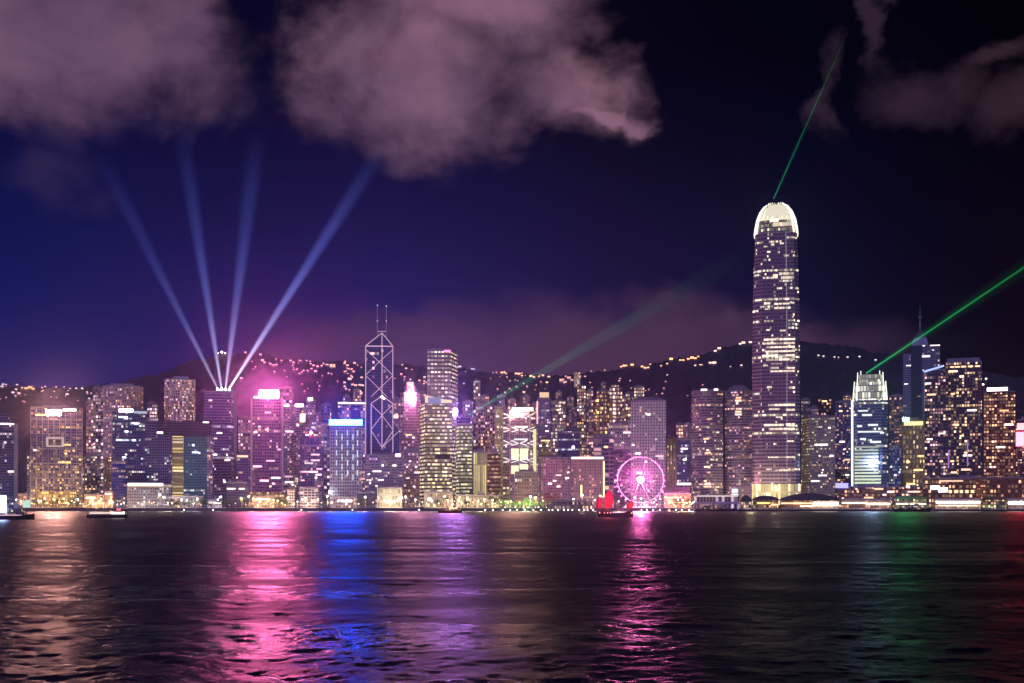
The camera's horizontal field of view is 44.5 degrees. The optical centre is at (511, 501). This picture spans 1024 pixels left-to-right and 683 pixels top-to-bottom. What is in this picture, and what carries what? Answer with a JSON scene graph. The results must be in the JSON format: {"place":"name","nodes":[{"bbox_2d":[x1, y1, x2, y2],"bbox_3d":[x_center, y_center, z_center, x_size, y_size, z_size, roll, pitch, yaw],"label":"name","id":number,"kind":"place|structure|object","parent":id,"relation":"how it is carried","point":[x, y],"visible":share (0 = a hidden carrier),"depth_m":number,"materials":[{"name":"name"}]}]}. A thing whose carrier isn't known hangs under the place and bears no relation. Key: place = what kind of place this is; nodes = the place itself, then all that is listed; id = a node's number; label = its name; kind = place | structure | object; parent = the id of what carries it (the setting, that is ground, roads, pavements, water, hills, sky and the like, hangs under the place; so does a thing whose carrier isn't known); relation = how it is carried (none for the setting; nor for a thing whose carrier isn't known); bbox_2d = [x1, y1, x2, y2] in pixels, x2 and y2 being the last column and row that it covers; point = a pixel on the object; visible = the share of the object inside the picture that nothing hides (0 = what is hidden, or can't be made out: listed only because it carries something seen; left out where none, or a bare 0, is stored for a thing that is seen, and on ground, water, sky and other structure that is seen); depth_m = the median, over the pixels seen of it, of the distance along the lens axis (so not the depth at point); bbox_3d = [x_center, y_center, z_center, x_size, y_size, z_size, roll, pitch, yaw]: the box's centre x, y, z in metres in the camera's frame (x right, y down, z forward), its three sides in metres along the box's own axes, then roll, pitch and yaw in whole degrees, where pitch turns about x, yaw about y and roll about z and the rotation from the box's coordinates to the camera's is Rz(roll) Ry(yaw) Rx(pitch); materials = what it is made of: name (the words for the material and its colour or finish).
{"place":"outdoors","nodes":[
{"label":"outdoors","id":0,"kind":"place"},
{"bbox_2d":[0,413,17,507],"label":"office tower","id":1,"kind":"structure","parent":0,"point":[8,459],"depth_m":1724.11,"materials":[{"name":"glass"}]},
{"bbox_2d":[86,400,92,453],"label":"apartment tower","id":2,"kind":"structure","parent":0,"point":[89,425],"depth_m":2249.73,"materials":[{"name":"concrete"}]},
{"bbox_2d":[85,452,99,493],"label":"office block","id":3,"kind":"structure","parent":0,"point":[92,472],"depth_m":1900.00,"materials":[{"name":"concrete"}]},
{"bbox_2d":[84,493,103,507],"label":"building","id":4,"kind":"structure","parent":0,"point":[89,498],"depth_m":1681.80,"materials":[{"name":"concrete"}]},
{"bbox_2d":[93,386,102,493],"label":"apartment tower","id":5,"kind":"structure","parent":0,"point":[98,419],"depth_m":2020.48,"materials":[{"name":"concrete"}]},
{"bbox_2d":[103,383,143,493],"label":"hotel tower","id":6,"kind":"structure","parent":0,"point":[117,396],"depth_m":1852.76,"materials":[{"name":"concrete"}]},
{"bbox_2d":[112,408,147,507],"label":"office tower","id":7,"kind":"structure","parent":0,"point":[128,435],"depth_m":1740.10,"materials":[{"name":"glass"}]},
{"bbox_2d":[147,401,157,421],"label":"apartment tower","id":8,"kind":"structure","parent":0,"point":[152,407],"depth_m":2200.47,"materials":[{"name":"concrete"}]},
{"bbox_2d":[145,421,212,507],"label":"gate building","id":9,"kind":"structure","parent":0,"point":[179,456],"depth_m":1733.72,"materials":[{"name":"glass"}]},
{"bbox_2d":[164,376,195,420],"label":"hotel tower","id":10,"kind":"structure","parent":0,"point":[179,398],"depth_m":1931.64,"materials":[{"name":"concrete"}]},
{"bbox_2d":[172,494,202,507],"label":"building","id":11,"kind":"structure","parent":0,"point":[185,497],"depth_m":1684.00,"materials":[{"name":"concrete"}]},
{"bbox_2d":[204,388,236,506],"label":"office tower","id":12,"kind":"structure","parent":0,"point":[220,409],"depth_m":1850.65,"materials":[{"name":"glass"}]},
{"bbox_2d":[238,415,249,453],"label":"apartment tower","id":13,"kind":"structure","parent":0,"point":[244,431],"depth_m":2049.83,"materials":[{"name":"concrete"}]},
{"bbox_2d":[254,495,273,507],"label":"building","id":14,"kind":"structure","parent":0,"point":[260,501],"depth_m":1679.76,"materials":[{"name":"concrete"}]},
{"bbox_2d":[248,390,284,507],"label":"office tower","id":15,"kind":"structure","parent":0,"point":[266,442],"depth_m":1759.34,"materials":[{"name":"glass"}]},
{"bbox_2d":[280,386,292,404],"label":"apartment tower","id":16,"kind":"structure","parent":0,"point":[286,393],"depth_m":2100.29,"materials":[{"name":"concrete"}]},
{"bbox_2d":[283,404,294,506],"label":"office tower","id":17,"kind":"structure","parent":0,"point":[288,445],"depth_m":1879.87,"materials":[{"name":"concrete"}]},
{"bbox_2d":[287,486,294,507],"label":"kiosk building","id":18,"kind":"structure","parent":0,"point":[291,494],"depth_m":1685.12,"materials":[{"name":"concrete"}]},
{"bbox_2d":[298,431,323,507],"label":"office tower","id":19,"kind":"structure","parent":0,"point":[310,459],"depth_m":1740.76,"materials":[{"name":"glass"}]},
{"bbox_2d":[306,395,315,430],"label":"office tower","id":20,"kind":"structure","parent":0,"point":[310,414],"depth_m":1899.94,"materials":[{"name":"concrete"}]},
{"bbox_2d":[321,402,330,506],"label":"apartment tower","id":21,"kind":"structure","parent":0,"point":[325,419],"depth_m":2150.12,"materials":[{"name":"concrete"}]},
{"bbox_2d":[333,495,356,507],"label":"building","id":22,"kind":"structure","parent":0,"point":[346,501],"depth_m":1683.30,"materials":[{"name":"concrete"}]},
{"bbox_2d":[329,414,362,507],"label":"office tower","id":23,"kind":"structure","parent":0,"point":[345,456],"depth_m":1719.60,"materials":[{"name":"glass"}]},
{"bbox_2d":[338,402,364,491],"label":"office tower","id":24,"kind":"structure","parent":0,"point":[355,410],"depth_m":1959.24,"materials":[{"name":"glass"}]},
{"bbox_2d":[357,490,374,507],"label":"building","id":25,"kind":"structure","parent":0,"point":[370,501],"depth_m":1686.23,"materials":[{"name":"concrete"}]},
{"bbox_2d":[365,305,399,453],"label":"prism tower","id":26,"kind":"structure","parent":0,"point":[382,432],"depth_m":1788.23,"materials":[{"name":"glass"}]},
{"bbox_2d":[377,485,401,507],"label":"building","id":27,"kind":"structure","parent":0,"point":[390,494],"depth_m":1684.00,"materials":[{"name":"concrete"}]},
{"bbox_2d":[400,382,419,453],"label":"office tower","id":28,"kind":"structure","parent":0,"point":[409,417],"depth_m":1900.31,"materials":[{"name":"glass"}]},
{"bbox_2d":[420,395,451,507],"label":"office tower","id":29,"kind":"structure","parent":0,"point":[435,443],"depth_m":1730.32,"materials":[{"name":"concrete"}]},
{"bbox_2d":[424,490,452,507],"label":"building","id":30,"kind":"structure","parent":0,"point":[432,495],"depth_m":1685.84,"materials":[{"name":"concrete"}]},
{"bbox_2d":[427,348,457,506],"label":"skyscraper","id":31,"kind":"structure","parent":0,"point":[442,373],"depth_m":1860.33,"materials":[{"name":"glass"}]},
{"bbox_2d":[455,418,471,503],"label":"office tower","id":32,"kind":"structure","parent":0,"point":[463,461],"depth_m":1750.15,"materials":[{"name":"concrete"}]},
{"bbox_2d":[463,399,472,494],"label":"apartment tower","id":33,"kind":"structure","parent":0,"point":[467,408],"depth_m":2200.16,"materials":[{"name":"concrete"}]},
{"bbox_2d":[473,379,480,450],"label":"apartment tower","id":34,"kind":"structure","parent":0,"point":[476,391],"depth_m":2249.93,"materials":[{"name":"concrete"}]},
{"bbox_2d":[456,493,499,507],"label":"building","id":35,"kind":"structure","parent":0,"point":[480,497],"depth_m":1685.96,"materials":[{"name":"concrete"}]},
{"bbox_2d":[473,449,486,494],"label":"office tower","id":36,"kind":"structure","parent":0,"point":[479,470],"depth_m":1739.87,"materials":[{"name":"concrete"}]},
{"bbox_2d":[476,399,494,450],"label":"apartment tower","id":37,"kind":"structure","parent":0,"point":[485,424],"depth_m":2055.59,"materials":[{"name":"concrete"}]},
{"bbox_2d":[487,447,500,499],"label":"office block","id":38,"kind":"structure","parent":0,"point":[493,471],"depth_m":1734.97,"materials":[{"name":"concrete"}]},
{"bbox_2d":[494,403,502,506],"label":"office tower","id":39,"kind":"structure","parent":0,"point":[498,426],"depth_m":1900.03,"materials":[{"name":"concrete"}]},
{"bbox_2d":[0,511,1023,682],"bbox_3d":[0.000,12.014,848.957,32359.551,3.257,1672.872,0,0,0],"label":"water","id":40,"kind":"structure","parent":0,"point":[524,597],"depth_m":157.31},
{"bbox_2d":[0,495,34,519],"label":"ferry","id":41,"kind":"object","parent":40,"relation":"on","point":[16,512],"visible":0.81,"depth_m":830.21,"materials":[{"name":"paint"}]},
{"bbox_2d":[87,508,127,517],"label":"tour boat","id":42,"kind":"object","parent":40,"relation":"on","point":[119,513],"visible":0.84,"depth_m":902.49,"materials":[{"name":"paint"}]},
{"bbox_2d":[545,500,594,510],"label":"ferry pier","id":43,"kind":"structure","parent":40,"relation":"in","point":[574,505],"depth_m":1644.30,"materials":[{"name":"concrete"}]},
{"bbox_2d":[596,490,632,516],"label":"sailing junk","id":44,"kind":"object","parent":40,"relation":"on","point":[608,501],"visible":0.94,"depth_m":999.06,"materials":[{"name":"fabric"}]},
{"bbox_2d":[695,501,736,510],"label":"ferry","id":45,"kind":"object","parent":40,"relation":"on","point":[720,506],"visible":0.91,"depth_m":1595.90,"materials":[{"name":"paint"}]},
{"bbox_2d":[692,487,740,510],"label":"ferry pier","id":46,"kind":"structure","parent":40,"relation":"in","point":[728,501],"depth_m":1636.46,"materials":[{"name":"concrete"}]},
{"bbox_2d":[752,495,778,510],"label":"ferry pier","id":47,"kind":"structure","parent":40,"relation":"in","point":[765,502],"depth_m":1635.71,"materials":[{"name":"concrete"}]},
{"bbox_2d":[778,493,840,510],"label":"ferry pier","id":48,"kind":"structure","parent":40,"relation":"in","point":[809,501],"depth_m":1634.49,"materials":[{"name":"concrete"}]},
{"bbox_2d":[840,498,892,510],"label":"ferry pier","id":49,"kind":"structure","parent":40,"relation":"on","point":[876,504],"depth_m":1635.77,"materials":[{"name":"concrete"}]},
{"bbox_2d":[893,497,929,510],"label":"ferry pier","id":50,"kind":"structure","parent":40,"relation":"on","point":[923,502],"depth_m":1637.62,"materials":[{"name":"concrete"}]},
{"bbox_2d":[894,503,930,511],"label":"ferry","id":51,"kind":"object","parent":40,"relation":"on","point":[915,507],"visible":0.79,"depth_m":1556.45,"materials":[{"name":"paint"}]},
{"bbox_2d":[933,498,981,510],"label":"ferry pier","id":52,"kind":"structure","parent":40,"relation":"in","point":[965,504],"depth_m":1635.52,"materials":[{"name":"concrete"}]},
{"bbox_2d":[981,497,1006,510],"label":"ferry pier","id":53,"kind":"structure","parent":40,"relation":"in","point":[993,503],"depth_m":1637.95,"materials":[{"name":"concrete"}]},
{"bbox_2d":[1007,498,1023,510],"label":"ferry pier","id":54,"kind":"structure","parent":40,"relation":"in","point":[1016,504],"depth_m":1639.47,"materials":[{"name":"concrete"}]},
{"bbox_2d":[0,341,1023,505],"bbox_3d":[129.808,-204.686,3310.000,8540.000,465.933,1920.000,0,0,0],"label":"hills","id":55,"kind":"structure","parent":0,"point":[828,376],"depth_m":3152.34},
{"bbox_2d":[0,0,1023,387],"label":"sky","id":56,"kind":"structure","parent":0,"point":[547,187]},
{"bbox_2d":[503,408,537,507],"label":"bank tower","id":57,"kind":"structure","parent":0,"point":[520,443],"depth_m":1770.00,"materials":[{"name":"glass"}]},
{"bbox_2d":[23,506,1022,510],"bbox_3d":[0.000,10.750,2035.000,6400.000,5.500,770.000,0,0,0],"label":"promenade","id":58,"kind":"structure","parent":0,"point":[331,509],"depth_m":1650.00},
{"bbox_2d":[27,405,84,507],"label":"office tower","id":59,"kind":"structure","parent":58,"relation":"on","point":[56,463],"depth_m":1699.02,"materials":[{"name":"concrete"}]},
{"bbox_2d":[112,458,125,507],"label":"office block","id":60,"kind":"structure","parent":58,"relation":"on","point":[119,479],"depth_m":1700.19,"materials":[{"name":"glass"}]},
{"bbox_2d":[124,483,171,507],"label":"pavilion","id":61,"kind":"structure","parent":58,"relation":"on","point":[141,493],"depth_m":1689.10,"materials":[{"name":"concrete"}]},
{"bbox_2d":[226,480,246,507],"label":"office block","id":62,"kind":"structure","parent":58,"relation":"on","point":[236,490],"depth_m":1700.00,"materials":[{"name":"concrete"}]},
{"bbox_2d":[236,448,249,507],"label":"office block","id":63,"kind":"structure","parent":58,"relation":"on","point":[243,465],"depth_m":1780.44,"materials":[{"name":"concrete"}]},
{"bbox_2d":[294,404,305,506],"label":"office tower","id":64,"kind":"structure","parent":58,"relation":"on","point":[299,419],"depth_m":1859.08,"materials":[{"name":"concrete"}]},
{"bbox_2d":[300,486,317,507],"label":"office block","id":65,"kind":"structure","parent":58,"relation":"on","point":[309,494],"depth_m":1690.11,"materials":[{"name":"concrete"}]},
{"bbox_2d":[365,452,402,507],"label":"office block","id":66,"kind":"structure","parent":58,"relation":"on","point":[383,469],"depth_m":1709.93,"materials":[{"name":"concrete"}]},
{"bbox_2d":[402,446,419,507],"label":"office block","id":67,"kind":"structure","parent":58,"relation":"on","point":[411,473],"depth_m":1779.83,"materials":[{"name":"concrete"}]},
{"bbox_2d":[515,469,537,507],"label":"civic block","id":68,"kind":"structure","parent":58,"relation":"on","point":[526,483],"depth_m":1699.94,"materials":[{"name":"concrete"}]},
{"bbox_2d":[539,437,551,506],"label":"office block","id":69,"kind":"structure","parent":58,"relation":"on","point":[545,447],"depth_m":1820.12,"materials":[{"name":"concrete"}]},
{"bbox_2d":[541,452,570,507],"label":"hotel block","id":70,"kind":"structure","parent":58,"relation":"on","point":[556,476],"depth_m":1775.01,"materials":[{"name":"concrete"}]},
{"bbox_2d":[571,457,604,507],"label":"hotel block","id":71,"kind":"structure","parent":58,"relation":"on","point":[588,478],"depth_m":1759.77,"materials":[{"name":"concrete"}]},
{"bbox_2d":[593,397,596,456],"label":"apartment tower","id":72,"kind":"structure","parent":58,"relation":"on","point":[594,416],"depth_m":2389.94,"materials":[{"name":"concrete"}]},
{"bbox_2d":[608,421,630,450],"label":"office tower","id":73,"kind":"structure","parent":58,"relation":"on","point":[620,431],"depth_m":1979.83,"materials":[{"name":"concrete"}]},
{"bbox_2d":[614,445,630,506],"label":"apartment tower","id":74,"kind":"structure","parent":58,"relation":"on","point":[621,456],"depth_m":1959.93,"materials":[{"name":"concrete"}]},
{"bbox_2d":[615,455,665,507],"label":"ferris wheel","id":75,"kind":"object","parent":58,"relation":"on","point":[640,480],"visible":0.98,"depth_m":1669.75,"materials":[{"name":"pink"}]},
{"bbox_2d":[664,491,690,507],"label":"building","id":76,"kind":"structure","parent":58,"relation":"on","point":[668,497],"depth_m":1680.17,"materials":[{"name":"concrete"}]},
{"bbox_2d":[851,370,887,485],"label":"glass tower","id":77,"kind":"structure","parent":58,"relation":"on","point":[869,434],"depth_m":1745.09,"materials":[{"name":"glass"}]},
{"bbox_2d":[902,417,924,485],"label":"classic tower","id":78,"kind":"structure","parent":58,"relation":"on","point":[913,451],"depth_m":1800.00,"materials":[{"name":"concrete"}]},
{"bbox_2d":[924,365,945,476],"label":"office tower","id":79,"kind":"structure","parent":58,"relation":"on","point":[935,421],"depth_m":1790.55,"materials":[{"name":"glass"}]},
{"bbox_2d":[537,392,550,506],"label":"office tower","id":80,"kind":"structure","parent":0,"point":[544,414],"depth_m":1940.02,"materials":[{"name":"glass"}]},
{"bbox_2d":[551,399,565,454],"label":"apartment tower","id":81,"kind":"structure","parent":0,"point":[558,414],"depth_m":2203.69,"materials":[{"name":"concrete"}]},
{"bbox_2d":[558,429,579,456],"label":"office tower","id":82,"kind":"structure","parent":0,"point":[568,442],"depth_m":1879.85,"materials":[{"name":"glass"}]},
{"bbox_2d":[566,406,576,428],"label":"apartment tower","id":83,"kind":"structure","parent":0,"point":[571,417],"depth_m":2239.91,"materials":[{"name":"concrete"}]},
{"bbox_2d":[574,372,585,456],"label":"apartment tower","id":84,"kind":"structure","parent":0,"point":[581,408],"depth_m":2299.97,"materials":[{"name":"concrete"}]},
{"bbox_2d":[586,389,592,456],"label":"apartment tower","id":85,"kind":"structure","parent":0,"point":[589,392],"depth_m":2319.91,"materials":[{"name":"concrete"}]},
{"bbox_2d":[596,389,608,435],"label":"apartment tower","id":86,"kind":"structure","parent":0,"point":[602,410],"depth_m":2184.39,"materials":[{"name":"concrete"}]},
{"bbox_2d":[593,434,613,506],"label":"office tower","id":87,"kind":"structure","parent":0,"point":[603,445],"depth_m":1899.56,"materials":[{"name":"concrete"}]},
{"bbox_2d":[609,385,621,421],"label":"apartment tower","id":88,"kind":"structure","parent":0,"point":[615,402],"depth_m":2204.41,"materials":[{"name":"concrete"}]},
{"bbox_2d":[625,391,632,421],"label":"apartment tower","id":89,"kind":"structure","parent":0,"point":[629,396],"depth_m":2260.13,"materials":[{"name":"concrete"}]},
{"bbox_2d":[631,397,665,507],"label":"office tower","id":90,"kind":"structure","parent":0,"point":[648,427],"depth_m":1800.00,"materials":[{"name":"concrete"}]},
{"bbox_2d":[666,432,676,486],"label":"office tower","id":91,"kind":"structure","parent":0,"point":[671,460],"depth_m":1850.05,"materials":[{"name":"concrete"}]},
{"bbox_2d":[664,486,689,492],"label":"building","id":92,"kind":"structure","parent":0,"point":[676,489],"depth_m":1720.27,"materials":[{"name":"concrete"}]},
{"bbox_2d":[677,437,690,492],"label":"office block","id":93,"kind":"structure","parent":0,"point":[683,461],"depth_m":1829.85,"materials":[{"name":"glass"}]},
{"bbox_2d":[684,422,691,506],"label":"office tower","id":94,"kind":"structure","parent":0,"point":[687,430],"depth_m":1901.89,"materials":[{"name":"concrete"}]},
{"bbox_2d":[691,389,722,507],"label":"office tower","id":95,"kind":"structure","parent":0,"point":[707,440],"depth_m":1782.94,"materials":[{"name":"concrete"}]},
{"bbox_2d":[725,385,751,494],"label":"office tower","id":96,"kind":"structure","parent":0,"point":[738,434],"depth_m":1802.77,"materials":[{"name":"concrete"}]},
{"bbox_2d":[729,483,751,507],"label":"building","id":97,"kind":"structure","parent":0,"point":[744,489],"depth_m":1729.51,"materials":[{"name":"concrete"}]},
{"bbox_2d":[751,202,800,504],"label":"skyscraper","id":98,"kind":"structure","parent":0,"point":[776,401],"depth_m":1761.12,"materials":[{"name":"glass"}]},
{"bbox_2d":[801,398,809,492],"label":"apartment tower","id":99,"kind":"structure","parent":0,"point":[805,407],"depth_m":2200.78,"materials":[{"name":"concrete"}]},
{"bbox_2d":[802,415,834,496],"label":"office block","id":100,"kind":"structure","parent":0,"point":[818,453],"depth_m":1789.92,"materials":[{"name":"concrete"}]},
{"bbox_2d":[818,397,831,415],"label":"apartment tower","id":101,"kind":"structure","parent":0,"point":[824,405],"depth_m":2149.80,"materials":[{"name":"concrete"}]},
{"bbox_2d":[835,400,850,497],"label":"office tower","id":102,"kind":"structure","parent":0,"point":[842,441],"depth_m":1950.29,"materials":[{"name":"concrete"}]},
{"bbox_2d":[835,483,924,507],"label":"podium building","id":103,"kind":"structure","parent":0,"point":[845,491],"depth_m":1726.54,"materials":[{"name":"concrete"}]},
{"bbox_2d":[888,445,901,485],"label":"office block","id":104,"kind":"structure","parent":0,"point":[895,465],"depth_m":1769.80,"materials":[{"name":"glass"}]},
{"bbox_2d":[889,394,902,447],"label":"apartment tower","id":105,"kind":"structure","parent":0,"point":[895,416],"depth_m":2050.23,"materials":[{"name":"concrete"}]},
{"bbox_2d":[903,316,939,419],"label":"spire tower","id":106,"kind":"structure","parent":0,"point":[920,357],"depth_m":1985.68,"materials":[{"name":"glass"}]},
{"bbox_2d":[945,357,981,476],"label":"office tower","id":107,"kind":"structure","parent":0,"point":[963,416],"depth_m":1775.00,"materials":[{"name":"concrete"}]},
{"bbox_2d":[924,475,1023,507],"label":"podium building","id":108,"kind":"structure","parent":0,"point":[972,486],"depth_m":1732.49,"materials":[{"name":"concrete"}]},
{"bbox_2d":[982,378,1014,476],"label":"hotel tower","id":109,"kind":"structure","parent":0,"point":[999,431],"depth_m":1779.88,"materials":[{"name":"concrete"}]},
{"bbox_2d":[1015,417,1023,476],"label":"office block","id":110,"kind":"structure","parent":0,"point":[1019,447],"depth_m":1803.69,"materials":[{"name":"concrete"}]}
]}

